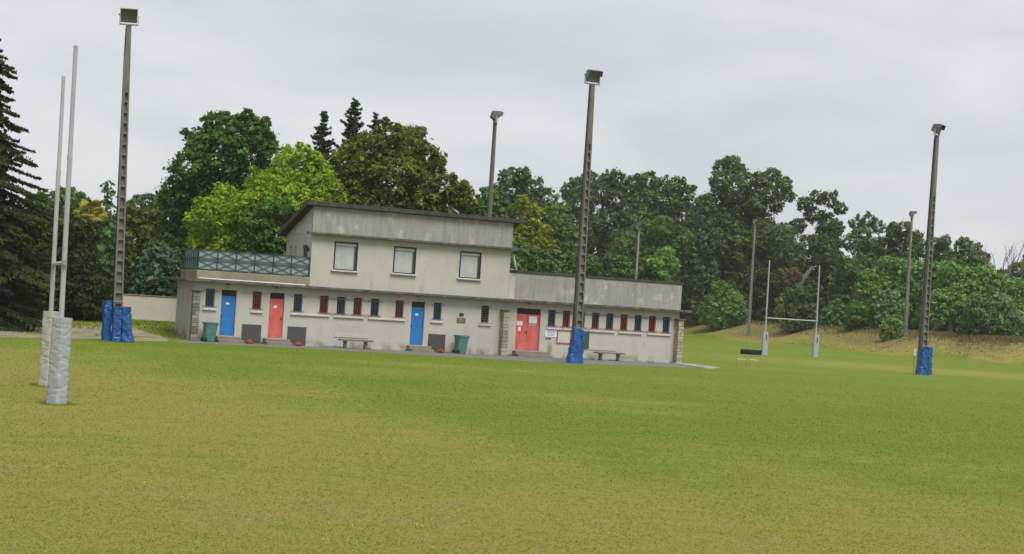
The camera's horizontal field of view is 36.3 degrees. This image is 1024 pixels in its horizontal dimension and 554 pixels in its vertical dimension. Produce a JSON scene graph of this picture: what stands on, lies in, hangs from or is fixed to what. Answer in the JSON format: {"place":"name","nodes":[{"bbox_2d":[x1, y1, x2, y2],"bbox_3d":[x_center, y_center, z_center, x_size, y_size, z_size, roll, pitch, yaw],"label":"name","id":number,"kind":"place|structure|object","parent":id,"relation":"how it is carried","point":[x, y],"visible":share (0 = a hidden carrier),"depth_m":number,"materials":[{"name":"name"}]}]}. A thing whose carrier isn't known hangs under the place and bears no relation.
{"place":"outdoors","nodes":[
{"label":"outdoors","id":0,"kind":"place"},
{"bbox_2d":[0,326,167,341],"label":"gravel path","id":1,"kind":"structure","parent":0,"point":[85,332],"depth_m":74.05,"materials":[{"name":"beige gravel"}]},
{"bbox_2d":[0,318,1023,553],"bbox_3d":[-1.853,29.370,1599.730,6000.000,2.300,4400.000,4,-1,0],"label":"ground","id":2,"kind":"structure","parent":0,"point":[701,348],"depth_m":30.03,"materials":[{"name":"green plant"}]},
{"bbox_2d":[1,213,51,319],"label":"thuja tree","id":3,"kind":"object","parent":2,"relation":"on","point":[42,250],"visible":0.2,"depth_m":79.80,"materials":[{"name":"green plant"}]},
{"bbox_2d":[0,38,78,331],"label":"spruce tree","id":4,"kind":"object","parent":2,"relation":"on","point":[13,263],"visible":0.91,"depth_m":74.02,"materials":[{"name":"green plant"}]},
{"bbox_2d":[21,204,76,316],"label":"thuja tree","id":5,"kind":"object","parent":2,"relation":"on","point":[47,230],"visible":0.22,"depth_m":81.33,"materials":[{"name":"green plant"}]},
{"bbox_2d":[21,383,80,405],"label":"uncut grass","id":6,"kind":"structure","parent":2,"relation":"on","point":[43,402],"depth_m":32.99,"materials":[{"name":"green plant"}]},
{"bbox_2d":[23,185,91,221],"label":"tree","id":7,"kind":"object","parent":2,"relation":"on","point":[78,197],"visible":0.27,"depth_m":149.51,"materials":[{"name":"green plant"}]},
{"bbox_2d":[38,45,77,404],"bbox_3d":[-10.249,-1.116,35.628,0.441,7.601,5.894,4,-1,-19],"label":"rugby goal","id":8,"kind":"object","parent":2,"relation":"on","point":[56,338],"visible":0.99,"depth_m":33.02,"materials":[{"name":"grey plastic"}]},
{"bbox_2d":[46,218,112,321],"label":"thuja tree","id":9,"kind":"object","parent":2,"relation":"on","point":[82,302],"visible":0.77,"depth_m":81.24,"materials":[{"name":"green plant"}]},
{"bbox_2d":[72,199,107,289],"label":"tree","id":10,"kind":"object","parent":2,"relation":"on","point":[90,216],"visible":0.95,"depth_m":87.87,"materials":[{"name":"green plant"}]},
{"bbox_2d":[17,314,178,338],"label":"verge grass","id":11,"kind":"structure","parent":2,"relation":"on","point":[161,323],"depth_m":80.11,"materials":[{"name":"green plant"}]},
{"bbox_2d":[92,180,127,312],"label":"cedar tree","id":12,"kind":"object","parent":2,"relation":"on","point":[104,251],"visible":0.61,"depth_m":91.90,"materials":[{"name":"green plant"}]},
{"bbox_2d":[101,8,138,341],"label":"floodlight mast","id":13,"kind":"object","parent":2,"relation":"on","point":[120,322],"visible":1,"depth_m":68.32,"materials":[{"name":"concrete"}]},
{"bbox_2d":[97,202,164,293],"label":"tree","id":14,"kind":"object","parent":2,"relation":"on","point":[137,229],"visible":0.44,"depth_m":94.52,"materials":[{"name":"green plant"}]},
{"bbox_2d":[123,294,176,321],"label":"garden wall","id":15,"kind":"structure","parent":2,"relation":"on","point":[152,307],"depth_m":91.23,"materials":[{"name":"concrete"}]},
{"bbox_2d":[126,193,173,229],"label":"tree","id":16,"kind":"object","parent":2,"relation":"on","point":[138,200],"visible":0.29,"depth_m":149.76,"materials":[{"name":"green plant"}]},
{"bbox_2d":[127,238,181,296],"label":"fig bush","id":17,"kind":"object","parent":2,"relation":"on","point":[150,280],"visible":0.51,"depth_m":93.40,"materials":[{"name":"green plant"}]},
{"bbox_2d":[152,107,281,277],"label":"chestnut tree","id":18,"kind":"object","parent":2,"relation":"on","point":[200,176],"visible":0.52,"depth_m":98.25,"materials":[{"name":"green plant"}]},
{"bbox_2d":[8,182,445,313],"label":"garden wood","id":19,"kind":"object","parent":2,"relation":"on","point":[72,214],"visible":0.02,"depth_m":110.89,"materials":[{"name":"green plant"}]},
{"bbox_2d":[224,195,297,275],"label":"laurel bush","id":20,"kind":"object","parent":2,"relation":"on","point":[267,242],"visible":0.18,"depth_m":86.44,"materials":[{"name":"green plant"}]},
{"bbox_2d":[182,141,348,271],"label":"young maple","id":21,"kind":"object","parent":2,"relation":"on","point":[295,185],"visible":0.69,"depth_m":90.38,"materials":[{"name":"green plant"}]},
{"bbox_2d":[309,110,335,175],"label":"conifer tree","id":22,"kind":"object","parent":2,"relation":"on","point":[322,143],"visible":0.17,"depth_m":111.98,"materials":[{"name":"green plant"}]},
{"bbox_2d":[332,97,368,201],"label":"conifer tree","id":23,"kind":"object","parent":2,"relation":"on","point":[353,126],"visible":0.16,"depth_m":111.95,"materials":[{"name":"green plant"}]},
{"bbox_2d":[360,112,385,197],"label":"conifer tree","id":24,"kind":"object","parent":2,"relation":"on","point":[375,121],"visible":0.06,"depth_m":112.06,"materials":[{"name":"green plant"}]},
{"bbox_2d":[326,116,447,210],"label":"oak tree","id":25,"kind":"object","parent":2,"relation":"on","point":[362,173],"visible":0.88,"depth_m":95.66,"materials":[{"name":"green plant"}]},
{"bbox_2d":[163,200,691,362],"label":"clubhouse","id":26,"kind":"structure","parent":2,"relation":"on","point":[384,278],"depth_m":79.77,"materials":[{"name":"beige paint"}]},
{"bbox_2d":[204,288,217,306],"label":"window","id":27,"kind":"structure","parent":26,"relation":"in","point":[209,300],"depth_m":75.41,"materials":[{"name":"blue paint"}]},
{"bbox_2d":[219,290,235,335],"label":"door","id":28,"kind":"structure","parent":26,"relation":"in","point":[227,314],"depth_m":75.78,"materials":[{"name":"blue paint"}]},
{"bbox_2d":[250,291,260,309],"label":"window","id":29,"kind":"structure","parent":26,"relation":"in","point":[256,295],"depth_m":76.43,"materials":[{"name":"red paint"}]},
{"bbox_2d":[268,293,283,337],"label":"door","id":30,"kind":"structure","parent":26,"relation":"in","point":[276,305],"depth_m":76.82,"materials":[{"name":"red paint"}]},
{"bbox_2d":[293,294,304,311],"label":"window","id":31,"kind":"structure","parent":26,"relation":"in","point":[297,297],"depth_m":77.33,"materials":[{"name":"blue paint"}]},
{"bbox_2d":[318,295,327,313],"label":"window","id":32,"kind":"structure","parent":26,"relation":"in","point":[323,299],"depth_m":77.91,"materials":[{"name":"red paint"}]},
{"bbox_2d":[335,297,344,314],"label":"window","id":33,"kind":"structure","parent":26,"relation":"in","point":[340,302],"depth_m":78.30,"materials":[{"name":"blue paint"}]},
{"bbox_2d":[333,241,358,270],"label":"window","id":34,"kind":"structure","parent":26,"relation":"in","point":[345,253],"depth_m":78.34,"materials":[{"name":"white glass"}]},
{"bbox_2d":[353,298,360,314],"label":"window","id":35,"kind":"structure","parent":26,"relation":"in","point":[357,304],"depth_m":78.68,"materials":[{"name":"red paint"}]},
{"bbox_2d":[370,299,381,316],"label":"window","id":36,"kind":"structure","parent":26,"relation":"in","point":[374,305],"depth_m":79.07,"materials":[{"name":"blue glass"}]},
{"bbox_2d":[393,300,402,317],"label":"window","id":37,"kind":"structure","parent":26,"relation":"in","point":[399,303],"depth_m":79.65,"materials":[{"name":"red paint"}]},
{"bbox_2d":[393,246,416,273],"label":"window","id":38,"kind":"structure","parent":26,"relation":"in","point":[404,259],"depth_m":79.71,"materials":[{"name":"white glass"}]},
{"bbox_2d":[409,301,423,344],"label":"door","id":39,"kind":"structure","parent":26,"relation":"in","point":[416,327],"depth_m":80.06,"materials":[{"name":"blue paint"}]},
{"bbox_2d":[432,303,444,319],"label":"window","id":40,"kind":"structure","parent":26,"relation":"in","point":[437,306],"depth_m":80.57,"materials":[{"name":"blue paint"}]},
{"bbox_2d":[459,251,481,278],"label":"window","id":41,"kind":"structure","parent":26,"relation":"in","point":[470,262],"depth_m":81.28,"materials":[{"name":"white glass"}]},
{"bbox_2d":[479,306,488,323],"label":"window","id":42,"kind":"structure","parent":26,"relation":"in","point":[484,312],"depth_m":81.68,"materials":[{"name":"black glass"}]},
{"bbox_2d":[515,308,539,350],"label":"door","id":43,"kind":"structure","parent":26,"relation":"in","point":[527,324],"depth_m":82.78,"materials":[{"name":"red paint"}]},
{"bbox_2d":[546,310,554,326],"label":"window","id":44,"kind":"structure","parent":26,"relation":"in","point":[551,313],"depth_m":83.41,"materials":[{"name":"blue paint"}]},
{"bbox_2d":[556,330,570,343],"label":"notice board","id":45,"kind":"object","parent":26,"relation":"attached to","point":[564,336],"visible":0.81,"depth_m":83.56,"materials":[{"name":"beige"}]},
{"bbox_2d":[178,340,696,367],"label":"paved apron","id":46,"kind":"object","parent":2,"relation":"on","point":[561,360],"visible":0.96,"depth_m":77.77,"materials":[{"name":"grey concrete"}]},
{"bbox_2d":[201,321,218,341],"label":"wheelie bin","id":47,"kind":"object","parent":46,"relation":"on","point":[209,331],"visible":1,"depth_m":74.43,"materials":[{"name":"plastic"}]},
{"bbox_2d":[338,339,372,348],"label":"bench","id":48,"kind":"object","parent":46,"relation":"on","point":[365,342],"visible":1,"depth_m":77.68,"materials":[{"name":"grey concrete"}]},
{"bbox_2d":[452,335,469,353],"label":"wheelie bin","id":49,"kind":"object","parent":46,"relation":"on","point":[461,342],"visible":1,"depth_m":80.10,"materials":[{"name":"plastic"}]},
{"bbox_2d":[565,69,602,363],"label":"floodlight mast","id":50,"kind":"object","parent":46,"relation":"on","point":[575,350],"visible":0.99,"depth_m":77.55,"materials":[{"name":"concrete"}]},
{"bbox_2d":[594,352,624,360],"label":"bench","id":51,"kind":"object","parent":46,"relation":"on","point":[618,355],"visible":1,"depth_m":83.93,"materials":[{"name":"grey concrete"}]},
{"bbox_2d":[398,172,482,215],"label":"oak tree","id":52,"kind":"object","parent":2,"relation":"on","point":[456,195],"visible":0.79,"depth_m":95.11,"materials":[{"name":"green plant"}]},
{"bbox_2d":[471,187,514,217],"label":"light tree","id":53,"kind":"object","parent":2,"relation":"on","point":[500,204],"visible":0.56,"depth_m":149.76,"materials":[{"name":"green plant"}]},
{"bbox_2d":[487,111,503,216],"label":"floodlight mast","id":54,"kind":"object","parent":2,"relation":"on","point":[495,116],"visible":0.52,"depth_m":95.03,"materials":[{"name":"concrete"}]},
{"bbox_2d":[483,165,559,270],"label":"tall tree","id":55,"kind":"object","parent":2,"relation":"on","point":[521,183],"visible":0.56,"depth_m":174.60,"materials":[{"name":"green plant"}]},
{"bbox_2d":[512,193,555,268],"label":"robinia tree","id":56,"kind":"object","parent":2,"relation":"on","point":[542,240],"visible":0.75,"depth_m":130.10,"materials":[{"name":"green plant"}]},
{"bbox_2d":[510,240,575,274],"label":"tree","id":57,"kind":"object","parent":2,"relation":"on","point":[530,262],"visible":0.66,"depth_m":125.22,"materials":[{"name":"green plant"}]},
{"bbox_2d":[510,201,590,274],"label":"dark tree","id":58,"kind":"object","parent":2,"relation":"on","point":[565,236],"visible":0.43,"depth_m":163.68,"materials":[{"name":"green plant"}]},
{"bbox_2d":[557,170,609,274],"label":"woodland tree","id":59,"kind":"object","parent":2,"relation":"on","point":[572,193],"visible":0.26,"depth_m":215.62,"materials":[{"name":"green plant"}]},
{"bbox_2d":[585,254,606,276],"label":"shrub","id":60,"kind":"object","parent":2,"relation":"on","point":[596,267],"visible":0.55,"depth_m":173.07,"materials":[{"name":"green plant"}]},
{"bbox_2d":[588,167,631,277],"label":"woodland tree","id":61,"kind":"object","parent":2,"relation":"on","point":[607,183],"visible":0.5,"depth_m":216.03,"materials":[{"name":"green plant"}]},
{"bbox_2d":[602,251,646,279],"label":"shrub","id":62,"kind":"object","parent":2,"relation":"on","point":[620,266],"visible":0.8,"depth_m":173.44,"materials":[{"name":"green plant"}]},
{"bbox_2d":[616,170,659,245],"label":"woodland tree","id":63,"kind":"object","parent":2,"relation":"on","point":[640,191],"visible":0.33,"depth_m":216.10,"materials":[{"name":"green plant"}]},
{"bbox_2d":[634,223,643,278],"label":"floodlight mast","id":64,"kind":"object","parent":2,"relation":"on","point":[639,225],"visible":0.6,"depth_m":164.01,"materials":[{"name":"concrete"}]},
{"bbox_2d":[633,254,660,280],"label":"shrub","id":65,"kind":"object","parent":2,"relation":"on","point":[648,276],"visible":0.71,"depth_m":173.54,"materials":[{"name":"green plant"}]},
{"bbox_2d":[610,213,701,300],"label":"woodland tree","id":66,"kind":"object","parent":2,"relation":"on","point":[670,234],"visible":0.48,"depth_m":204.35,"materials":[{"name":"green plant"}]},
{"bbox_2d":[644,245,680,281],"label":"shrub","id":67,"kind":"object","parent":2,"relation":"on","point":[664,259],"visible":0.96,"depth_m":173.11,"materials":[{"name":"green plant"}]},
{"bbox_2d":[648,174,699,309],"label":"woodland tree","id":68,"kind":"object","parent":2,"relation":"on","point":[678,204],"visible":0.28,"depth_m":215.85,"materials":[{"name":"green plant"}]},
{"bbox_2d":[677,194,728,324],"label":"woodland tree","id":69,"kind":"object","parent":2,"relation":"on","point":[697,282],"visible":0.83,"depth_m":206.17,"materials":[{"name":"green plant"}]},
{"bbox_2d":[697,279,746,331],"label":"bush","id":70,"kind":"object","parent":2,"relation":"on","point":[718,305],"visible":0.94,"depth_m":199.16,"materials":[{"name":"green plant"}]},
{"bbox_2d":[701,155,758,308],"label":"woodland tree","id":71,"kind":"object","parent":2,"relation":"on","point":[728,195],"visible":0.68,"depth_m":210.71,"materials":[{"name":"green plant"}]},
{"bbox_2d":[513,209,954,331],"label":"wood","id":72,"kind":"object","parent":2,"relation":"on","point":[596,254],"depth_m":219.45,"materials":[{"name":"green plant"}]},
{"bbox_2d":[730,299,747,326],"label":"bush","id":73,"kind":"object","parent":2,"relation":"on","point":[738,315],"visible":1,"depth_m":198.57,"materials":[{"name":"green plant"}]},
{"bbox_2d":[740,349,761,354],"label":"tractor tyre","id":74,"kind":"object","parent":2,"relation":"on","point":[750,352],"visible":0.98,"depth_m":120.29,"materials":[{"name":"black rubber"}]},
{"bbox_2d":[746,219,758,335],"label":"floodlight mast","id":75,"kind":"object","parent":2,"relation":"on","point":[755,221],"visible":1,"depth_m":189.97,"materials":[{"name":"concrete"}]},
{"bbox_2d":[731,241,783,315],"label":"woodland tree","id":76,"kind":"object","parent":2,"relation":"on","point":[760,284],"visible":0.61,"depth_m":210.37,"materials":[{"name":"green plant"}]},
{"bbox_2d":[734,167,797,319],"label":"woodland tree","id":77,"kind":"object","parent":2,"relation":"on","point":[774,199],"visible":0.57,"depth_m":210.38,"materials":[{"name":"green plant"}]},
{"bbox_2d":[774,293,791,323],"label":"bush","id":78,"kind":"object","parent":2,"relation":"on","point":[779,302],"visible":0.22,"depth_m":194.71,"materials":[{"name":"green plant"}]},
{"bbox_2d":[761,260,819,356],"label":"rugby goal","id":79,"kind":"object","parent":2,"relation":"on","point":[764,345],"visible":0.97,"depth_m":123.69,"materials":[{"name":"white metal"}]},
{"bbox_2d":[786,267,802,288],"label":"dead bough","id":80,"kind":"object","parent":2,"relation":"on","point":[793,273],"visible":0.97,"depth_m":185.61,"materials":[{"name":"brown wood"}]},
{"bbox_2d":[780,284,816,332],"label":"bush","id":81,"kind":"object","parent":2,"relation":"on","point":[796,305],"visible":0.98,"depth_m":183.31,"materials":[{"name":"green plant"}]},
{"bbox_2d":[763,222,850,314],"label":"woodland tree","id":82,"kind":"object","parent":2,"relation":"on","point":[782,244],"visible":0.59,"depth_m":199.97,"materials":[{"name":"green plant"}]},
{"bbox_2d":[789,188,847,295],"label":"woodland tree","id":83,"kind":"object","parent":2,"relation":"on","point":[834,227],"visible":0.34,"depth_m":205.74,"materials":[{"name":"green plant"}]},
{"bbox_2d":[821,298,848,326],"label":"bush","id":84,"kind":"object","parent":2,"relation":"on","point":[838,310],"visible":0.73,"depth_m":184.14,"materials":[{"name":"green plant"}]},
{"bbox_2d":[680,291,1023,336],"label":"undergrowth","id":85,"kind":"object","parent":2,"relation":"on","point":[756,314],"visible":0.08,"depth_m":206.40,"materials":[{"name":"green plant"}]},
{"bbox_2d":[826,251,878,307],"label":"woodland tree","id":86,"kind":"object","parent":2,"relation":"on","point":[844,284],"visible":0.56,"depth_m":187.68,"materials":[{"name":"green plant"}]},
{"bbox_2d":[685,320,1023,362],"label":"bank grass","id":87,"kind":"structure","parent":2,"relation":"on","point":[882,342],"depth_m":162.70,"materials":[{"name":"green plant"}]},
{"bbox_2d":[843,299,878,330],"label":"bush","id":88,"kind":"object","parent":2,"relation":"on","point":[859,315],"visible":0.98,"depth_m":175.35,"materials":[{"name":"green plant"}]},
{"bbox_2d":[839,211,885,266],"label":"woodland tree","id":89,"kind":"object","parent":2,"relation":"on","point":[864,245],"visible":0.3,"depth_m":206.47,"materials":[{"name":"green plant"}]},
{"bbox_2d":[849,268,882,311],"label":"woodland tree","id":90,"kind":"object","parent":2,"relation":"on","point":[867,289],"visible":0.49,"depth_m":182.92,"materials":[{"name":"green plant"}]},
{"bbox_2d":[879,316,902,340],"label":"bush","id":91,"kind":"object","parent":2,"relation":"on","point":[888,327],"visible":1,"depth_m":164.50,"materials":[{"name":"green plant"}]},
{"bbox_2d":[872,287,913,327],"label":"bush","id":92,"kind":"object","parent":2,"relation":"on","point":[896,307],"visible":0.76,"depth_m":174.29,"materials":[{"name":"green plant"}]},
{"bbox_2d":[871,255,921,319],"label":"woodland tree","id":93,"kind":"object","parent":2,"relation":"on","point":[896,276],"visible":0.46,"depth_m":185.02,"materials":[{"name":"green plant"}]},
{"bbox_2d":[873,221,924,304],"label":"woodland tree","id":94,"kind":"object","parent":2,"relation":"on","point":[901,239],"visible":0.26,"depth_m":201.89,"materials":[{"name":"green plant"}]},
{"bbox_2d":[903,211,916,336],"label":"floodlight mast","id":95,"kind":"object","parent":2,"relation":"on","point":[905,325],"visible":0.98,"depth_m":164.98,"materials":[{"name":"concrete"}]},
{"bbox_2d":[915,124,945,374],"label":"floodlight mast","id":96,"kind":"object","parent":2,"relation":"on","point":[924,359],"visible":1,"depth_m":95.35,"materials":[{"name":"concrete"}]},
{"bbox_2d":[916,233,956,307],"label":"woodland tree","id":97,"kind":"object","parent":2,"relation":"on","point":[942,244],"visible":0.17,"depth_m":201.26,"materials":[{"name":"green plant"}]},
{"bbox_2d":[910,258,963,330],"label":"woodland tree","id":98,"kind":"object","parent":2,"relation":"on","point":[918,265],"visible":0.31,"depth_m":180.93,"materials":[{"name":"green plant"}]},
{"bbox_2d":[914,257,981,331],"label":"woodland tree","id":99,"kind":"object","parent":2,"relation":"on","point":[941,314],"visible":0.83,"depth_m":176.75,"materials":[{"name":"green plant"}]},
{"bbox_2d":[940,236,990,305],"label":"woodland tree","id":100,"kind":"object","parent":2,"relation":"on","point":[964,247],"visible":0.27,"depth_m":190.65,"materials":[{"name":"green plant"}]},
{"bbox_2d":[955,290,984,334],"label":"bush","id":101,"kind":"object","parent":2,"relation":"on","point":[964,325],"visible":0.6,"depth_m":160.68,"materials":[{"name":"green plant"}]},
{"bbox_2d":[963,263,1018,304],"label":"woodland tree","id":102,"kind":"object","parent":2,"relation":"on","point":[993,278],"visible":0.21,"depth_m":177.72,"materials":[{"name":"green plant"}]},
{"bbox_2d":[962,284,1023,335],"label":"bush","id":103,"kind":"object","parent":2,"relation":"on","point":[1003,317],"visible":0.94,"depth_m":159.25,"materials":[{"name":"green plant"}]},
{"bbox_2d":[970,235,1023,279],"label":"bare tree","id":104,"kind":"object","parent":2,"relation":"on","point":[1008,266],"visible":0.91,"depth_m":184.11,"materials":[{"name":"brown plant"}]},
{"bbox_2d":[997,255,1023,282],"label":"woodland tree","id":105,"kind":"object","parent":2,"relation":"on","point":[1016,270],"visible":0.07,"depth_m":190.44,"materials":[{"name":"green plant"}]},
{"bbox_2d":[1002,277,1023,335],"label":"woodland tree","id":106,"kind":"object","parent":2,"relation":"on","point":[1018,293],"visible":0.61,"depth_m":173.50,"materials":[{"name":"green plant"}]},
{"bbox_2d":[0,0,1023,297],"label":"sky","id":107,"kind":"structure","parent":0,"point":[847,96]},
{"bbox_2d":[680,314,1023,353],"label":"dry grass","id":108,"kind":"structure","parent":0,"point":[966,337],"depth_m":161.98,"materials":[{"name":"plant"}]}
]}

